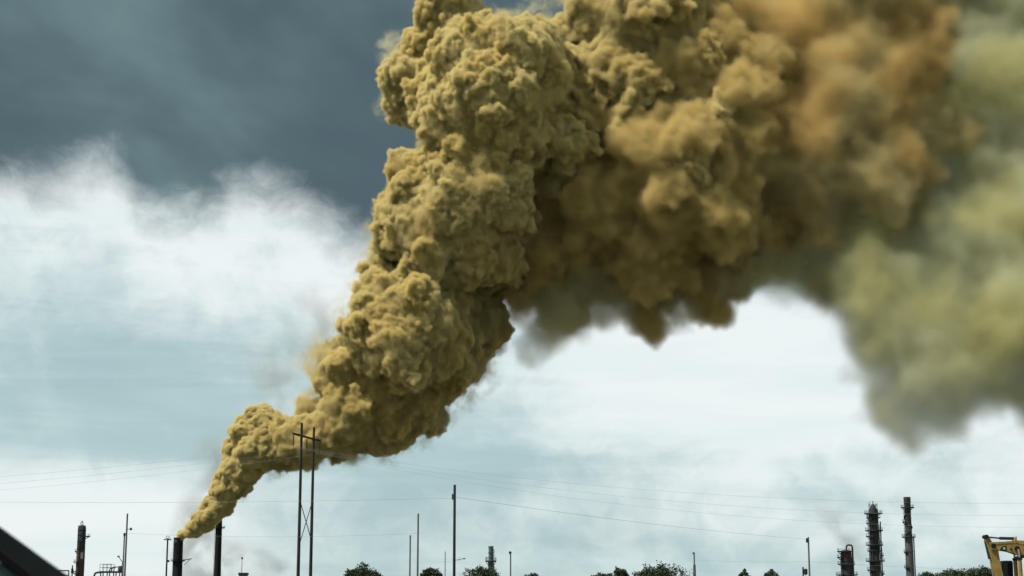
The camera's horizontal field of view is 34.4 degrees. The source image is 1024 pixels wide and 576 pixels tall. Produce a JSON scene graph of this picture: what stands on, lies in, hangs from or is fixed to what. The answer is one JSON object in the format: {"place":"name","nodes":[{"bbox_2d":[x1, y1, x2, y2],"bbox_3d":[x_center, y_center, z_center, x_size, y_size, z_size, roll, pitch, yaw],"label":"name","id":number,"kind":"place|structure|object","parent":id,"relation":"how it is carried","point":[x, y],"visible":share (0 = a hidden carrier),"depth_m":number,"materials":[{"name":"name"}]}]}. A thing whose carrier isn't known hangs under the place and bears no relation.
{"place":"outdoors","nodes":[
{"label":"outdoors","id":0,"kind":"place"},
{"bbox_2d":[0,527,67,575],"bbox_3d":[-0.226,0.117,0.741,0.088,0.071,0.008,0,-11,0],"label":"car window frame","id":1,"kind":"object","parent":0,"point":[18,557],"visible":1,"depth_m":0.74,"materials":[{"name":"black"}]},
{"bbox_2d":[0,563,16,575],"bbox_3d":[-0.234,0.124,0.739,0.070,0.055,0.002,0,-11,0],"label":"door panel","id":2,"kind":"structure","parent":1,"relation":"in","point":[4,571],"depth_m":0.74,"materials":[{"name":"teal"}]},
{"bbox_2d":[73,520,89,575],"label":"distillation column","id":3,"kind":"structure","parent":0,"point":[79,560],"depth_m":986.29,"materials":[{"name":"metal"}]},
{"bbox_2d":[164,536,171,575],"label":"mast light","id":4,"kind":"object","parent":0,"point":[167,560],"visible":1,"depth_m":599.30,"materials":[{"name":"metal"}]},
{"bbox_2d":[238,573,248,575],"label":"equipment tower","id":5,"kind":"structure","parent":0,"point":[243,574],"depth_m":393.04,"materials":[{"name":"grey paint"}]},
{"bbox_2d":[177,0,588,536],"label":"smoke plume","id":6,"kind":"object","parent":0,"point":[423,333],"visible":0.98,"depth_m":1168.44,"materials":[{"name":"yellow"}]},
{"bbox_2d":[0,0,1023,575],"label":"sky","id":7,"kind":"structure","parent":0,"point":[776,251],"materials":[{"name":"white"}]},
{"bbox_2d":[802,567,807,575],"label":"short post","id":8,"kind":"object","parent":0,"point":[804,571],"visible":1,"depth_m":197.07,"materials":[{"name":"metal"}]},
{"bbox_2d":[836,544,857,575],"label":"distillation column","id":9,"kind":"structure","parent":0,"point":[847,561],"depth_m":787.46,"materials":[{"name":"grey metal"}]},
{"bbox_2d":[864,502,884,575],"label":"distillation column","id":10,"kind":"structure","parent":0,"point":[875,544],"depth_m":789.17,"materials":[{"name":"metal"}]},
{"bbox_3d":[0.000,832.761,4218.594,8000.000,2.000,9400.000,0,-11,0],"label":"ground","id":11,"kind":"structure","parent":0,"visible":0},
{"bbox_2d":[93,556,121,575],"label":"process unit","id":12,"kind":"object","parent":11,"relation":"on","point":[119,571],"visible":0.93,"depth_m":688.85,"materials":[{"name":"metal"}]},
{"bbox_2d":[122,533,125,575],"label":"utility pole","id":13,"kind":"object","parent":11,"relation":"on","point":[124,534],"visible":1,"depth_m":212.35,"materials":[{"name":"metal"}]},
{"bbox_2d":[124,514,131,575],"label":"lamp pole","id":14,"kind":"object","parent":11,"relation":"on","point":[126,545],"visible":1,"depth_m":170.03,"materials":[{"name":"grey metal"}]},
{"bbox_2d":[171,537,191,575],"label":"smokestack","id":15,"kind":"object","parent":11,"relation":"on","point":[177,560],"visible":1,"depth_m":1162.70,"materials":[{"name":"metal"}]},
{"bbox_2d":[212,519,224,575],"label":"smokestack","id":16,"kind":"object","parent":11,"relation":"on","point":[218,547],"visible":0.97,"depth_m":1228.89,"materials":[{"name":"metal"}]},
{"bbox_2d":[292,423,320,575],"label":"power pole","id":17,"kind":"object","parent":11,"relation":"on","point":[299,536],"visible":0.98,"depth_m":205.61,"materials":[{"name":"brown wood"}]},
{"bbox_2d":[2,447,917,502],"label":"power line","id":18,"kind":"object","parent":17,"relation":"hanging from","point":[489,474],"visible":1,"depth_m":197.56,"materials":[{"name":"black metal"}]},
{"bbox_2d":[7,453,951,526],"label":"power line","id":19,"kind":"object","parent":17,"relation":"hanging from","point":[493,486],"visible":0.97,"depth_m":206.16,"materials":[{"name":"black metal"}]},
{"bbox_2d":[11,450,1023,515],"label":"power line","id":20,"kind":"object","parent":17,"relation":"hanging from","point":[594,493],"visible":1,"depth_m":198.60,"materials":[{"name":"black metal"}]},
{"bbox_2d":[343,561,382,575],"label":"tree","id":21,"kind":"object","parent":11,"relation":"on","point":[361,571],"visible":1,"depth_m":240.76,"materials":[{"name":"green plant"}]},
{"bbox_2d":[409,535,410,575],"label":"utility pole","id":22,"kind":"object","parent":11,"relation":"on","point":[410,557],"visible":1,"depth_m":219.16,"materials":[{"name":"metal"}]},
{"bbox_2d":[417,513,418,575],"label":"utility pole","id":23,"kind":"object","parent":11,"relation":"on","point":[418,544],"visible":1,"depth_m":172.01,"materials":[{"name":"metal"}]},
{"bbox_2d":[129,533,415,536],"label":"service wire","id":24,"kind":"object","parent":23,"relation":"attached to","point":[240,536],"visible":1,"depth_m":171.03,"materials":[{"name":"black metal"}]},
{"bbox_2d":[419,567,442,575],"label":"tree","id":25,"kind":"object","parent":11,"relation":"on","point":[430,571],"visible":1,"depth_m":235.64,"materials":[{"name":"green plant"}]},
{"bbox_2d":[459,564,500,575],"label":"tree","id":26,"kind":"object","parent":11,"relation":"on","point":[480,571],"visible":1,"depth_m":245.47,"materials":[{"name":"green plant"}]},
{"bbox_2d":[485,546,495,571],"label":"smokestack","id":27,"kind":"object","parent":11,"relation":"on","point":[491,560],"visible":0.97,"depth_m":591.70,"materials":[{"name":"grey paint"}]},
{"bbox_2d":[591,572,614,575],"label":"tree","id":28,"kind":"object","parent":11,"relation":"on","point":[598,574],"visible":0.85,"depth_m":250.98,"materials":[{"name":"green plant"}]},
{"bbox_2d":[607,566,629,575],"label":"tree","id":29,"kind":"object","parent":11,"relation":"on","point":[617,571],"visible":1,"depth_m":245.96,"materials":[{"name":"green plant"}]},
{"bbox_2d":[631,560,693,575],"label":"tree","id":30,"kind":"object","parent":11,"relation":"on","point":[660,570],"visible":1,"depth_m":243.85,"materials":[{"name":"green plant"}]},
{"bbox_2d":[692,552,695,575],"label":"utility pole","id":31,"kind":"object","parent":11,"relation":"on","point":[694,567],"visible":1,"depth_m":246.46,"materials":[{"name":"grey metal"}]},
{"bbox_2d":[738,568,749,575],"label":"tree","id":32,"kind":"object","parent":11,"relation":"on","point":[744,573],"visible":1,"depth_m":226.54,"materials":[{"name":"green plant"}]},
{"bbox_2d":[763,569,778,575],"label":"tree","id":33,"kind":"object","parent":11,"relation":"on","point":[771,572],"visible":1,"depth_m":226.41,"materials":[{"name":"green plant"}]},
{"bbox_2d":[806,537,809,575],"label":"utility pole","id":34,"kind":"object","parent":11,"relation":"on","point":[807,539],"visible":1,"depth_m":224.13,"materials":[{"name":"metal"}]},
{"bbox_2d":[901,497,915,575],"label":"smokestack","id":35,"kind":"object","parent":11,"relation":"on","point":[910,566],"visible":0.98,"depth_m":810.08,"materials":[{"name":"grey metal"}]},
{"bbox_2d":[917,571,939,575],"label":"tree","id":36,"kind":"object","parent":11,"relation":"on","point":[927,573],"visible":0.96,"depth_m":255.67,"materials":[{"name":"green plant"}]},
{"bbox_2d":[937,567,967,575],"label":"tree","id":37,"kind":"object","parent":11,"relation":"on","point":[949,572],"visible":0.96,"depth_m":250.88,"materials":[{"name":"green plant"}]},
{"bbox_2d":[966,564,991,575],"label":"tree","id":38,"kind":"object","parent":11,"relation":"on","point":[984,571],"visible":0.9,"depth_m":235.77,"materials":[{"name":"green plant"}]},
{"bbox_2d":[982,535,1023,575],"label":"excavator","id":39,"kind":"object","parent":11,"relation":"on","point":[1014,546],"visible":1,"depth_m":92.68,"materials":[{"name":"yellow paint"}]},
{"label":"road","id":40,"kind":"structure","parent":0,"visible":0},
{"bbox_2d":[452,485,464,575],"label":"utility pole","id":41,"kind":"object","parent":40,"relation":"on","point":[454,528],"visible":1,"depth_m":131.66,"materials":[{"name":"brown wood"}]},
{"bbox_2d":[44,498,443,502],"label":"service wire","id":42,"kind":"object","parent":41,"relation":"attached to","point":[175,502],"visible":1,"depth_m":155.10,"materials":[{"name":"black metal"}]},
{"bbox_2d":[457,497,798,538],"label":"service wire","id":43,"kind":"object","parent":41,"relation":"attached to","point":[608,518],"visible":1,"depth_m":159.30,"materials":[{"name":"black metal"}]}
]}

